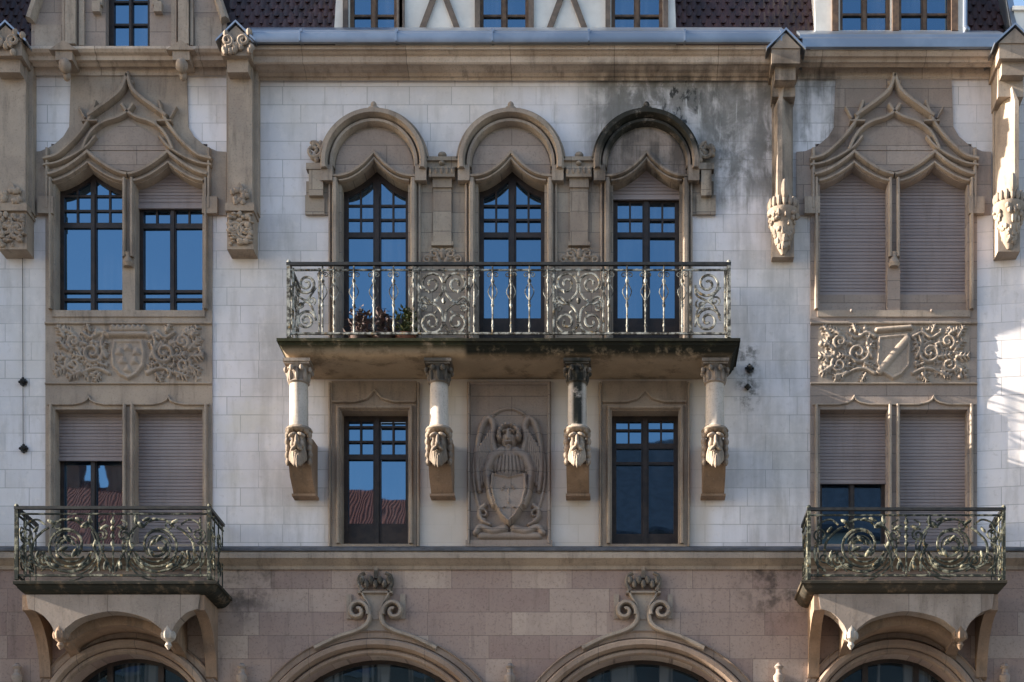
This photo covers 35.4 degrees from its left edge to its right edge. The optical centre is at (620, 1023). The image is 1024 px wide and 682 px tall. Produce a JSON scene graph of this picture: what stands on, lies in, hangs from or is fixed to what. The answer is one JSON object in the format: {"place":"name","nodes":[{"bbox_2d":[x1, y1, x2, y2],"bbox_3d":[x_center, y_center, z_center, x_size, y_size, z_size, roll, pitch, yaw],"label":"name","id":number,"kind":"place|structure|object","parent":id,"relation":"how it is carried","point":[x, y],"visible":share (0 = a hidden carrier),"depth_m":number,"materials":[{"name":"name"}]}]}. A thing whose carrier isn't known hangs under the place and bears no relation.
{"place":"outdoors","nodes":[
{"label":"outdoors","id":0,"kind":"place"},
{"bbox_2d":[1013,0,1023,5],"label":"sky","id":1,"kind":"structure","parent":0,"point":[1016,2],"materials":[{"name":"blue"}]},
{"label":"road","id":2,"kind":"structure","parent":0,"visible":0},
{"bbox_2d":[0,0,1023,681],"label":"apartment building","id":3,"kind":"structure","parent":2,"relation":"on","point":[608,250],"depth_m":24.97,"materials":[{"name":"brown stone"}]},
{"bbox_2d":[22,258,22,350],"bbox_3d":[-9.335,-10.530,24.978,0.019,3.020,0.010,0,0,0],"label":"anchor rod","id":4,"kind":"object","parent":3,"relation":"attached to","point":[22,304],"visible":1,"depth_m":24.97,"materials":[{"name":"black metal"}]},
{"bbox_2d":[18,377,27,386],"bbox_3d":[-9.331,-10.020,24.967,0.123,0.152,0.125,0,0,43],"label":"wall anchor","id":5,"kind":"object","parent":3,"relation":"attached to","point":[22,381],"depth_m":24.96,"materials":[{"name":"black metal"}]},
{"bbox_2d":[19,444,27,452],"bbox_3d":[-9.321,-8.980,24.967,0.123,0.152,0.125,0,0,43],"label":"wall anchor","id":6,"kind":"object","parent":3,"relation":"attached to","point":[23,448],"depth_m":24.95,"materials":[{"name":"black metal"}]},
{"bbox_2d":[59,414,121,543],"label":"window","id":7,"kind":"structure","parent":3,"relation":"in","point":[90,445],"depth_m":25.20,"materials":[{"name":"grey wood"}]},
{"bbox_2d":[60,174,121,309],"bbox_3d":[-8.305,-12.245,25.214,1.090,2.310,0.078,0,0,0],"label":"window","id":8,"kind":"structure","parent":3,"relation":"in","point":[91,210],"depth_m":25.23,"materials":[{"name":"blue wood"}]},
{"bbox_2d":[109,0,149,45],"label":"window","id":9,"kind":"structure","parent":3,"relation":"in","point":[129,20],"depth_m":25.20,"materials":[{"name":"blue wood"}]},
{"bbox_2d":[81,659,187,681],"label":"shop window","id":10,"kind":"structure","parent":3,"relation":"in","point":[129,670],"depth_m":25.37,"materials":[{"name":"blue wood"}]},
{"bbox_2d":[138,173,201,309],"bbox_3d":[-7.055,-12.265,25.193,1.090,2.350,0.118,0,0,0],"label":"window","id":11,"kind":"structure","parent":3,"relation":"in","point":[171,208],"depth_m":25.23,"materials":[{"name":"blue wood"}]},
{"bbox_2d":[139,414,201,543],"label":"window","id":12,"kind":"structure","parent":3,"relation":"in","point":[170,445],"depth_m":25.16,"materials":[{"name":"grey wood"}]},
{"bbox_2d":[343,304,372,337],"bbox_3d":[-4.004,-10.626,24.377,0.524,0.602,0.568,0,0,0],"label":"flower pot","id":13,"kind":"object","parent":3,"relation":"on","point":[359,327],"visible":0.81,"depth_m":24.34,"materials":[{"name":"brown plant"}]},
{"bbox_2d":[350,0,396,26],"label":"window","id":14,"kind":"structure","parent":3,"relation":"in","point":[363,13],"depth_m":25.17,"materials":[{"name":"blue glass"}]},
{"bbox_2d":[344,172,407,337],"bbox_3d":[-3.840,-11.845,25.214,1.080,3.150,0.077,0,0,0],"label":"window","id":15,"kind":"structure","parent":3,"relation":"in","point":[375,211],"depth_m":25.23,"materials":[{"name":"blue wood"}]},
{"bbox_2d":[344,416,407,543],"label":"window","id":16,"kind":"structure","parent":3,"relation":"in","point":[375,447],"depth_m":25.25,"materials":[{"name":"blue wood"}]},
{"bbox_2d":[314,660,444,681],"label":"shop window","id":17,"kind":"structure","parent":3,"relation":"in","point":[374,670],"depth_m":25.37,"materials":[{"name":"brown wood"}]},
{"bbox_2d":[366,305,396,337],"bbox_3d":[-3.630,-10.618,24.346,0.467,0.588,0.477,0,0,-27],"label":"potted plant","id":18,"kind":"object","parent":3,"relation":"on","point":[382,326],"visible":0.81,"depth_m":24.32,"materials":[{"name":"brown plant"}]},
{"bbox_2d":[394,304,420,337],"bbox_3d":[-3.270,-10.625,24.374,0.452,0.601,0.493,0,0,0],"label":"flower pot","id":19,"kind":"object","parent":3,"relation":"on","point":[407,324],"visible":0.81,"depth_m":24.30,"materials":[{"name":"ceramic"}]},
{"bbox_2d":[480,0,528,26],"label":"window","id":20,"kind":"structure","parent":3,"relation":"in","point":[493,13],"depth_m":25.16,"materials":[{"name":"blue glass"}]},
{"bbox_2d":[479,172,544,337],"bbox_3d":[-1.710,-11.845,25.215,1.080,3.150,0.081,0,0,0],"label":"window","id":21,"kind":"structure","parent":3,"relation":"in","point":[511,212],"depth_m":25.24,"materials":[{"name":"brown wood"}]},
{"bbox_2d":[611,0,662,26],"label":"window","id":22,"kind":"structure","parent":3,"relation":"in","point":[624,13],"depth_m":25.17,"materials":[{"name":"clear glass"}]},
{"bbox_2d":[577,660,708,681],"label":"shop window","id":23,"kind":"structure","parent":3,"relation":"in","point":[637,670],"depth_m":25.37,"materials":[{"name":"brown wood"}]},
{"bbox_2d":[612,416,677,543],"bbox_3d":[0.380,-8.535,25.215,1.080,2.110,0.079,0,0,0],"label":"window","id":24,"kind":"structure","parent":3,"relation":"in","point":[644,448],"depth_m":25.24,"materials":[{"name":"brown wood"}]},
{"bbox_2d":[613,171,678,337],"bbox_3d":[0.400,-11.865,25.197,1.080,3.190,0.127,0,0,0],"label":"window","id":25,"kind":"structure","parent":3,"relation":"in","point":[645,218],"depth_m":25.21,"materials":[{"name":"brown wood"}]},
{"bbox_2d":[744,383,750,390],"bbox_3d":[1.981,-9.940,24.950,0.105,0.109,0.120,0,0,0],"label":"wall anchor","id":26,"kind":"object","parent":3,"relation":"attached to","point":[747,386],"depth_m":24.94,"materials":[{"name":"black metal"}]},
{"bbox_2d":[745,363,753,372],"bbox_3d":[2.009,-10.230,24.967,0.123,0.152,0.125,0,0,43],"label":"wall anchor","id":27,"kind":"object","parent":3,"relation":"attached to","point":[749,368],"depth_m":24.95,"materials":[{"name":"black metal"}]},
{"bbox_2d":[820,173,885,294],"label":"window","id":28,"kind":"structure","parent":3,"relation":"in","point":[852,210],"depth_m":25.16,"materials":[{"name":"grey wood"}]},
{"bbox_2d":[820,414,885,543],"bbox_3d":[3.635,-8.565,25.194,1.090,2.170,0.120,0,0,0],"label":"window","id":29,"kind":"structure","parent":3,"relation":"in","point":[852,446],"depth_m":25.16,"materials":[{"name":"grey wood"}]},
{"bbox_2d":[840,0,889,29],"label":"window","id":30,"kind":"structure","parent":3,"relation":"in","point":[854,14],"depth_m":25.15,"materials":[{"name":"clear glass"}]},
{"bbox_2d":[836,659,944,681],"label":"shop window","id":31,"kind":"structure","parent":3,"relation":"in","point":[884,670],"depth_m":25.37,"materials":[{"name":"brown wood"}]},
{"bbox_2d":[899,0,950,29],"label":"window","id":32,"kind":"structure","parent":3,"relation":"in","point":[913,14],"depth_m":25.15,"materials":[{"name":"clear glass"}]},
{"bbox_2d":[900,173,964,294],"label":"window","id":33,"kind":"structure","parent":3,"relation":"in","point":[932,211],"depth_m":25.16,"materials":[{"name":"grey wood"}]},
{"bbox_2d":[900,414,964,543],"bbox_3d":[4.885,-8.515,25.194,1.090,2.271,0.120,0,0,0],"label":"window","id":34,"kind":"structure","parent":3,"relation":"in","point":[932,446],"depth_m":25.16,"materials":[{"name":"grey wood"}]}
]}

